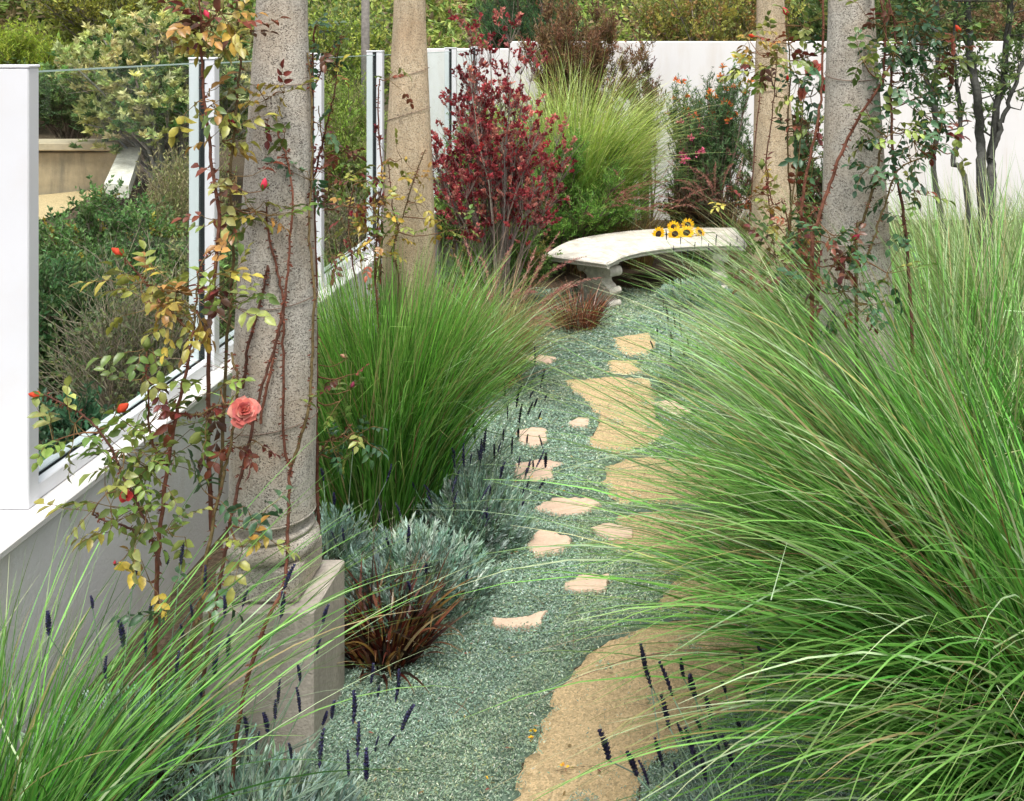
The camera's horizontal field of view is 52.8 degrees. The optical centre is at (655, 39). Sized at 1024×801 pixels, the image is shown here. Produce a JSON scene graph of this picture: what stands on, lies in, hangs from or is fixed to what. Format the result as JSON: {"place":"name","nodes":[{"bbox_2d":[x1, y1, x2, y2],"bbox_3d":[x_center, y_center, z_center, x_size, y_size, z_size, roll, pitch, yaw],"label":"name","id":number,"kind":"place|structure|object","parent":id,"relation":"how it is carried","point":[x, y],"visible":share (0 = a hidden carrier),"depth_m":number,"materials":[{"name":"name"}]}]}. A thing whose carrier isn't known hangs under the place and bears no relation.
{"place":"outdoors","nodes":[
{"label":"outdoors","id":0,"kind":"place"},
{"bbox_2d":[39,190,102,218],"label":"dirt track","id":1,"kind":"structure","parent":0,"point":[56,201],"depth_m":9.53,"materials":[{"name":"soil"}]},
{"bbox_2d":[343,122,387,315],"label":"red shrub","id":2,"kind":"object","parent":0,"point":[371,201],"visible":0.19,"depth_m":6.40,"materials":[{"name":"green plant"}]},
{"bbox_2d":[3,0,1020,800],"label":"ground","id":3,"kind":"structure","parent":0,"point":[629,278],"depth_m":9.55,"materials":[{"name":"soil"}]},
{"bbox_2d":[0,15,73,81],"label":"lime bush","id":4,"kind":"object","parent":3,"relation":"on","point":[13,44],"visible":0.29,"depth_m":13.31,"materials":[{"name":"green plant"}]},
{"bbox_2d":[4,57,108,138],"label":"dark bush","id":5,"kind":"object","parent":3,"relation":"on","point":[56,108],"visible":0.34,"depth_m":12.20,"materials":[{"name":"green plant"}]},
{"bbox_2d":[39,139,134,194],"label":"concrete wall","id":6,"kind":"structure","parent":3,"relation":"on","point":[63,167],"depth_m":10.20,"materials":[{"name":"beige concrete"}]},
{"bbox_2d":[104,146,140,197],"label":"concrete slab","id":7,"kind":"structure","parent":6,"relation":"on","point":[124,166],"depth_m":9.61,"materials":[{"name":"concrete"}]},
{"bbox_2d":[39,380,139,460],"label":"leafy bush","id":8,"kind":"object","parent":3,"relation":"on","point":[63,427],"visible":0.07,"depth_m":4.34,"materials":[{"name":"green plant"}]},
{"bbox_2d":[39,241,158,421],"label":"dark bush","id":9,"kind":"object","parent":3,"relation":"on","point":[52,276],"visible":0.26,"depth_m":6.00,"materials":[{"name":"green plant"}]},
{"bbox_2d":[39,171,188,313],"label":"leafy bush","id":10,"kind":"object","parent":3,"relation":"on","point":[89,221],"visible":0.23,"depth_m":6.80,"materials":[{"name":"green plant"}]},
{"bbox_2d":[21,0,208,55],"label":"scrub bush","id":11,"kind":"object","parent":3,"relation":"on","point":[77,12],"visible":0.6,"depth_m":14.76,"materials":[{"name":"green plant"}]},
{"bbox_2d":[0,543,261,800],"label":"lavender","id":12,"kind":"object","parent":3,"relation":"on","point":[204,765],"visible":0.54,"depth_m":3.13,"materials":[{"name":"green plant"}]},
{"bbox_2d":[39,215,234,417],"bbox_3d":[-2.837,1.689,5.516,1.246,1.513,1.144,0,0,-37],"label":"twiggy bush","id":13,"kind":"object","parent":3,"relation":"on","point":[126,335],"visible":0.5,"depth_m":5.35,"materials":[{"name":"green plant"}]},
{"bbox_2d":[38,0,253,191],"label":"pale bush","id":14,"kind":"object","parent":3,"relation":"on","point":[143,108],"visible":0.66,"depth_m":9.84,"materials":[{"name":"green plant"}]},
{"bbox_2d":[27,0,306,800],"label":"climbing rose","id":15,"kind":"object","parent":3,"relation":"on","point":[242,411],"visible":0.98,"depth_m":3.12,"materials":[{"name":"green plant"}]},
{"bbox_2d":[126,134,237,257],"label":"dry bush","id":16,"kind":"object","parent":3,"relation":"on","point":[179,200],"visible":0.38,"depth_m":7.82,"materials":[{"name":"green plant"}]},
{"bbox_2d":[132,226,237,360],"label":"green shrub","id":17,"kind":"object","parent":3,"relation":"on","point":[184,259],"visible":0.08,"depth_m":5.97,"materials":[{"name":"green plant"}]},
{"bbox_2d":[219,221,239,323],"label":"leafy bush","id":18,"kind":"object","parent":3,"relation":"on","point":[236,252],"visible":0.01,"depth_m":7.08,"materials":[{"name":"green plant"}]},
{"bbox_2d":[0,210,459,779],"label":"wall","id":19,"kind":"structure","parent":3,"relation":"on","point":[26,532],"depth_m":3.79,"materials":[{"name":"white paint"}]},
{"bbox_2d":[0,47,479,508],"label":"glass fence","id":20,"kind":"object","parent":19,"relation":"on","point":[23,485],"visible":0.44,"depth_m":3.55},
{"bbox_2d":[0,427,509,800],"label":"ornamental grass","id":21,"kind":"object","parent":3,"relation":"on","point":[29,786],"depth_m":2.89,"materials":[{"name":"green plant"}]},
{"bbox_2d":[203,0,343,758],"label":"stone column","id":22,"kind":"structure","parent":3,"relation":"on","point":[289,44],"depth_m":3.45,"materials":[{"name":"stone"}]},
{"bbox_2d":[208,53,328,794],"bbox_3d":[-1.292,1.157,3.306,0.352,2.223,0.526,0,0,0],"label":"climbing rose","id":23,"kind":"object","parent":22,"relation":"attached to","point":[279,127],"visible":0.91,"depth_m":3.42,"materials":[{"name":"brown plant"}]},
{"bbox_2d":[308,13,388,534],"bbox_3d":[-1.178,1.107,3.738,0.322,2.413,0.316,0,0,-37],"label":"climbing rose","id":24,"kind":"object","parent":22,"relation":"attached to","point":[336,454],"visible":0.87,"depth_m":3.73,"materials":[{"name":"green plant"}]},
{"bbox_2d":[154,564,414,800],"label":"lavender","id":25,"kind":"object","parent":3,"relation":"on","point":[255,775],"visible":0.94,"depth_m":3.06,"materials":[{"name":"green plant"}]},
{"bbox_2d":[324,162,366,266],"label":"twiggy bush","id":26,"kind":"object","parent":3,"relation":"on","point":[337,227],"visible":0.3,"depth_m":8.30,"materials":[{"name":"green plant"}]},
{"bbox_2d":[308,0,392,119],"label":"scrub bush","id":27,"kind":"object","parent":3,"relation":"on","point":[351,45],"visible":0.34,"depth_m":13.67,"materials":[{"name":"green plant"}]},
{"bbox_2d":[313,438,392,590],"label":"lavender","id":28,"kind":"object","parent":3,"relation":"on","point":[333,553],"visible":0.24,"depth_m":4.38,"materials":[{"name":"green plant"}]},
{"bbox_2d":[324,67,387,226],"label":"lime bush","id":29,"kind":"object","parent":3,"relation":"on","point":[348,122],"visible":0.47,"depth_m":9.58,"materials":[{"name":"green plant"}]},
{"bbox_2d":[361,0,369,205],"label":"wooden pole","id":30,"kind":"object","parent":3,"relation":"on","point":[365,25],"visible":0.19,"depth_m":11.96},
{"bbox_2d":[315,497,450,606],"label":"lavender","id":31,"kind":"object","parent":3,"relation":"on","point":[384,528],"visible":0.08,"depth_m":4.62,"materials":[{"name":"green plant"}]},
{"bbox_2d":[161,201,628,551],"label":"ornamental grass","id":32,"kind":"object","parent":3,"relation":"on","point":[416,396],"depth_m":4.69,"materials":[{"name":"green plant"}]},
{"bbox_2d":[317,61,478,342],"bbox_3d":[-1.357,1.296,5.199,0.886,2.378,0.415,0,0,-35],"label":"climbing rose","id":33,"kind":"object","parent":3,"relation":"on","point":[357,225],"visible":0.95,"depth_m":5.14,"materials":[{"name":"green plant"}]},
{"bbox_2d":[381,0,434,338],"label":"stone column","id":34,"kind":"structure","parent":3,"relation":"on","point":[410,59],"depth_m":5.38,"materials":[{"name":"beige stone"}]},
{"bbox_2d":[331,470,502,642],"bbox_3d":[-1.021,2.212,4.285,0.730,0.514,0.823,0,0,0],"label":"lavender","id":35,"kind":"object","parent":3,"relation":"on","point":[457,558],"visible":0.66,"depth_m":4.23,"materials":[{"name":"green plant"}]},
{"bbox_2d":[433,111,499,286],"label":"green shrub","id":36,"kind":"object","parent":3,"relation":"on","point":[439,204],"visible":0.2,"depth_m":9.78,"materials":[{"name":"green plant"}]},
{"bbox_2d":[406,425,545,560],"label":"lavender","id":37,"kind":"object","parent":3,"relation":"on","point":[471,489],"visible":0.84,"depth_m":4.73,"materials":[{"name":"green plant"}]},
{"bbox_2d":[460,91,527,225],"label":"shrub","id":38,"kind":"object","parent":3,"relation":"on","point":[497,125],"visible":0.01,"depth_m":11.42,"materials":[{"name":"red plant"}]},
{"bbox_2d":[435,206,565,311],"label":"green shrub","id":39,"kind":"object","parent":3,"relation":"on","point":[539,253],"visible":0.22,"depth_m":8.94,"materials":[{"name":"green plant"}]},
{"bbox_2d":[454,346,547,498],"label":"lavender","id":40,"kind":"object","parent":3,"relation":"on","point":[489,473],"visible":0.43,"depth_m":5.32,"materials":[{"name":"green plant"}]},
{"bbox_2d":[431,2,578,331],"bbox_3d":[-1.308,1.048,8.350,1.362,2.774,1.245,0,0,0],"label":"red shrub","id":41,"kind":"object","parent":3,"relation":"on","point":[514,165],"visible":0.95,"depth_m":8.24,"materials":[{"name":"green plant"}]},
{"bbox_2d":[0,0,1017,88],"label":"hillside scrub","id":42,"kind":"object","parent":3,"relation":"on","point":[439,34],"visible":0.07,"depth_m":19.01,"materials":[{"name":"green plant"}]},
{"bbox_2d":[435,231,600,390],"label":"fountain grass","id":43,"kind":"object","parent":3,"relation":"on","point":[528,323],"depth_m":7.02,"materials":[{"name":"green plant"}]},
{"bbox_2d":[492,610,547,631],"bbox_3d":[-0.552,2.392,4.149,0.236,0.036,0.103,0,0,-13],"label":"flagstone","id":44,"kind":"object","parent":3,"relation":"on","point":[533,619],"visible":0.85,"depth_m":4.14,"materials":[{"name":"beige stone"}]},
{"bbox_2d":[516,427,547,447],"bbox_3d":[-0.745,2.392,6.067,0.213,0.036,0.310,0,0,0],"label":"flagstone","id":45,"kind":"object","parent":3,"relation":"on","point":[532,441],"visible":0.67,"depth_m":6.07,"materials":[{"name":"beige stone"}]},
{"bbox_2d":[470,0,594,47],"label":"conifer","id":46,"kind":"object","parent":3,"relation":"on","point":[532,13],"visible":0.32,"depth_m":14.52,"materials":[{"name":"green plant"}]},
{"bbox_2d":[514,460,561,481],"bbox_3d":[-0.651,2.392,5.601,0.281,0.036,0.299,0,0,0],"label":"flagstone","id":47,"kind":"object","parent":3,"relation":"on","point":[537,473],"visible":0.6,"depth_m":5.60,"materials":[{"name":"beige stone"}]},
{"bbox_2d":[527,355,555,364],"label":"flagstone","id":48,"kind":"object","parent":3,"relation":"on","point":[548,359],"visible":0.32,"depth_m":7.53,"materials":[{"name":"beige stone"}]},
{"bbox_2d":[526,529,571,557],"bbox_3d":[-0.505,2.392,4.802,0.211,0.036,0.270,0,0,0],"label":"flagstone","id":49,"kind":"object","parent":3,"relation":"on","point":[544,538],"visible":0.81,"depth_m":4.80,"materials":[{"name":"beige stone"}]},
{"bbox_2d":[534,497,601,517],"bbox_3d":[-0.447,2.392,5.171,0.343,0.036,0.204,0,0,0],"label":"flagstone","id":50,"kind":"object","parent":3,"relation":"on","point":[554,507],"visible":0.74,"depth_m":5.16,"materials":[{"name":"beige stone"}]},
{"bbox_2d":[494,121,645,275],"bbox_3d":[-0.981,1.628,10.356,1.722,1.630,1.677,0,0,-24],"label":"green shrub","id":51,"kind":"object","parent":3,"relation":"on","point":[612,217],"visible":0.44,"depth_m":10.09,"materials":[{"name":"green plant"}]},
{"bbox_2d":[568,417,588,429],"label":"flagstone","id":52,"kind":"object","parent":3,"relation":"on","point":[583,422],"visible":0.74,"depth_m":6.29,"materials":[{"name":"beige stone"}]},
{"bbox_2d":[562,573,609,594],"bbox_3d":[-0.305,2.392,4.448,0.202,0.036,0.143,0,0,0],"label":"flagstone","id":53,"kind":"object","parent":3,"relation":"on","point":[594,584],"visible":0.7,"depth_m":4.42,"materials":[{"name":"beige stone"}]},
{"bbox_2d":[515,0,659,134],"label":"bronze shrub","id":54,"kind":"object","parent":3,"relation":"on","point":[605,32],"visible":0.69,"depth_m":12.29,"materials":[{"name":"brown plant"}]},
{"bbox_2d":[449,37,730,262],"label":"ornamental grass","id":55,"kind":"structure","parent":3,"relation":"on","point":[600,139],"depth_m":10.60,"materials":[{"name":"green plant"}]},
{"bbox_2d":[257,286,927,800],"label":"gravel","id":56,"kind":"object","parent":3,"relation":"on","point":[520,647],"visible":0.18,"depth_m":3.88,"materials":[{"name":"green"}]},
{"bbox_2d":[337,542,493,695],"bbox_3d":[-1.025,2.191,3.894,0.774,0.423,0.806,0,0,-31],"label":"red sedge","id":57,"kind":"object","parent":56,"relation":"on","point":[407,638],"visible":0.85,"depth_m":3.87,"materials":[{"name":"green plant"}]},
{"bbox_2d":[485,418,568,778],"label":"fallen petals","id":58,"kind":"object","parent":56,"relation":"on","point":[531,736],"visible":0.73,"depth_m":3.42,"materials":[{"name":"plant"}]},
{"bbox_2d":[530,275,623,332],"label":"red sedge","id":59,"kind":"object","parent":56,"relation":"on","point":[591,316],"visible":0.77,"depth_m":8.34,"materials":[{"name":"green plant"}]},
{"bbox_2d":[520,174,667,274],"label":"fountain grass","id":60,"kind":"object","parent":3,"relation":"on","point":[572,266],"depth_m":10.16,"materials":[{"name":"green plant"}]},
{"bbox_2d":[591,523,632,543],"bbox_3d":[-0.201,2.392,4.911,0.174,0.036,0.189,0,0,-37],"label":"flagstone","id":61,"kind":"object","parent":3,"relation":"on","point":[615,532],"visible":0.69,"depth_m":4.89,"materials":[{"name":"beige stone"}]},
{"bbox_2d":[545,228,746,307],"bbox_3d":[-0.051,2.158,9.654,2.208,0.484,1.144,0,0,-32],"label":"garden bench","id":62,"kind":"object","parent":3,"relation":"on","point":[595,252],"visible":0.65,"depth_m":9.37,"materials":[{"name":"stone"}]},
{"bbox_2d":[652,227,665,236],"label":"sunflower","id":63,"kind":"object","parent":62,"relation":"on","point":[658,232],"visible":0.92,"depth_m":9.87,"materials":[{"name":"yellow plant"}]},
{"bbox_2d":[668,227,681,237],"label":"sunflower","id":64,"kind":"object","parent":62,"relation":"on","point":[676,231],"visible":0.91,"depth_m":9.82,"materials":[{"name":"yellow plant"}]},
{"bbox_2d":[667,220,682,230],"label":"sunflower","id":65,"kind":"object","parent":62,"relation":"on","point":[672,224],"visible":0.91,"depth_m":9.93,"materials":[{"name":"yellow plant"}]},
{"bbox_2d":[680,225,694,236],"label":"sunflower","id":66,"kind":"object","parent":62,"relation":"on","point":[685,233],"visible":0.88,"depth_m":9.87,"materials":[{"name":"yellow plant"}]},
{"bbox_2d":[681,218,696,229],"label":"sunflower","id":67,"kind":"object","parent":62,"relation":"on","point":[689,222],"visible":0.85,"depth_m":9.98,"materials":[{"name":"yellow plant"}]},
{"bbox_2d":[695,227,714,235],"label":"sunflower","id":68,"kind":"object","parent":62,"relation":"on","point":[701,231],"visible":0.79,"depth_m":9.92,"materials":[{"name":"yellow plant"}]},
{"bbox_2d":[621,54,670,228],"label":"bronze shrub","id":69,"kind":"object","parent":3,"relation":"on","point":[646,68],"visible":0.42,"depth_m":12.34,"materials":[{"name":"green plant"}]},
{"bbox_2d":[653,399,690,416],"bbox_3d":[0.118,2.392,6.545,0.177,0.036,0.315,0,0,-29],"label":"flagstone","id":70,"kind":"object","parent":3,"relation":"on","point":[672,406],"visible":0.23,"depth_m":6.58,"materials":[{"name":"beige stone"}]},
{"bbox_2d":[597,643,774,800],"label":"lavender","id":71,"kind":"object","parent":3,"relation":"on","point":[632,762],"visible":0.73,"depth_m":2.71,"materials":[{"name":"purple plant"}]},
{"bbox_2d":[626,149,751,267],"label":"fountain grass","id":72,"kind":"object","parent":3,"relation":"on","point":[742,224],"depth_m":10.53,"materials":[{"name":"green plant"}]},
{"bbox_2d":[649,298,729,397],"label":"lavender","id":73,"kind":"object","parent":3,"relation":"on","point":[666,366],"visible":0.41,"depth_m":6.84,"materials":[{"name":"green plant"}]},
{"bbox_2d":[655,114,727,262],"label":"flowering shrub","id":74,"kind":"object","parent":3,"relation":"on","point":[676,173],"visible":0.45,"depth_m":10.84,"materials":[{"name":"green plant"}]},
{"bbox_2d":[651,164,746,266],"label":"dark shrub","id":75,"kind":"object","parent":3,"relation":"on","point":[702,207],"visible":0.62,"depth_m":10.57,"materials":[{"name":"green plant"}]},
{"bbox_2d":[656,229,744,310],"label":"lavender","id":76,"kind":"object","parent":3,"relation":"on","point":[668,290],"visible":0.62,"depth_m":9.10,"materials":[{"name":"green plant"}]},
{"bbox_2d":[660,62,753,207],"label":"flowering shrub","id":77,"kind":"object","parent":3,"relation":"on","point":[721,115],"visible":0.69,"depth_m":11.05,"materials":[{"name":"green plant"}]},
{"bbox_2d":[622,0,805,40],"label":"hedge","id":78,"kind":"object","parent":3,"relation":"on","point":[722,27],"visible":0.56,"depth_m":15.01,"materials":[{"name":"green plant"}]},
{"bbox_2d":[427,41,1023,219],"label":"back wall","id":79,"kind":"structure","parent":3,"relation":"on","point":[696,60],"depth_m":13.50,"materials":[{"name":"paint"}]},
{"bbox_2d":[447,189,1023,800],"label":"ornamental grass","id":80,"kind":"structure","parent":3,"relation":"on","point":[899,563],"depth_m":2.81,"materials":[{"name":"green plant"}]},
{"bbox_2d":[709,0,827,507],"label":"climbing rose","id":81,"kind":"object","parent":3,"relation":"on","point":[813,67],"visible":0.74,"depth_m":4.68,"materials":[{"name":"green plant"}]},
{"bbox_2d":[746,0,797,439],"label":"stone column","id":82,"kind":"structure","parent":3,"relation":"on","point":[777,144],"depth_m":5.98,"materials":[{"name":"beige stone"}]},
{"bbox_2d":[726,103,823,285],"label":"dark shrub","id":83,"kind":"object","parent":3,"relation":"on","point":[816,176],"visible":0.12,"depth_m":9.38,"materials":[{"name":"green plant"}]},
{"bbox_2d":[534,127,1023,520],"bbox_3d":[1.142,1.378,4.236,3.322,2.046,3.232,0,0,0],"label":"ornamental grass","id":84,"kind":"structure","parent":3,"relation":"on","point":[1014,403],"depth_m":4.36,"materials":[{"name":"green plant"}]},
{"bbox_2d":[809,0,896,711],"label":"stone column","id":85,"kind":"structure","parent":3,"relation":"on","point":[842,57],"depth_m":3.68,"materials":[{"name":"stone"}]},
{"bbox_2d":[777,0,994,462],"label":"climbing rose","id":86,"kind":"object","parent":85,"relation":"attached to","point":[894,60],"visible":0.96,"depth_m":3.58,"materials":[{"name":"green plant"}]},
{"bbox_2d":[785,0,924,40],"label":"hedge","id":87,"kind":"object","parent":3,"relation":"on","point":[816,6],"visible":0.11,"depth_m":15.46,"materials":[{"name":"green plant"}]},
{"bbox_2d":[742,172,1023,302],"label":"ornamental grass","id":88,"kind":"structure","parent":3,"relation":"on","point":[963,221],"depth_m":9.70,"materials":[{"name":"green plant"}]},
{"bbox_2d":[885,0,1023,297],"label":"tree","id":89,"kind":"object","parent":3,"relation":"on","point":[1002,88],"visible":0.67,"depth_m":7.18,"materials":[{"name":"green plant"}]},
{"bbox_2d":[893,0,1023,40],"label":"hedge","id":90,"kind":"object","parent":3,"relation":"on","point":[995,16],"visible":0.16,"depth_m":14.74,"materials":[{"name":"green plant"}]},
{"bbox_2d":[513,333,768,800],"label":"path","id":91,"kind":"structure","parent":0,"point":[564,725],"depth_m":3.74,"materials":[{"name":"stone"}]},
{"bbox_2d":[351,307,790,800],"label":"leaf litter","id":92,"kind":"object","parent":91,"relation":"on","point":[559,651],"visible":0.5,"depth_m":3.63,"materials":[{"name":"brown plant"}]},
{"bbox_2d":[560,147,725,268],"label":"fountain grass","id":93,"kind":"object","parent":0,"point":[644,259],"depth_m":10.61,"materials":[{"name":"green plant"}]}
]}

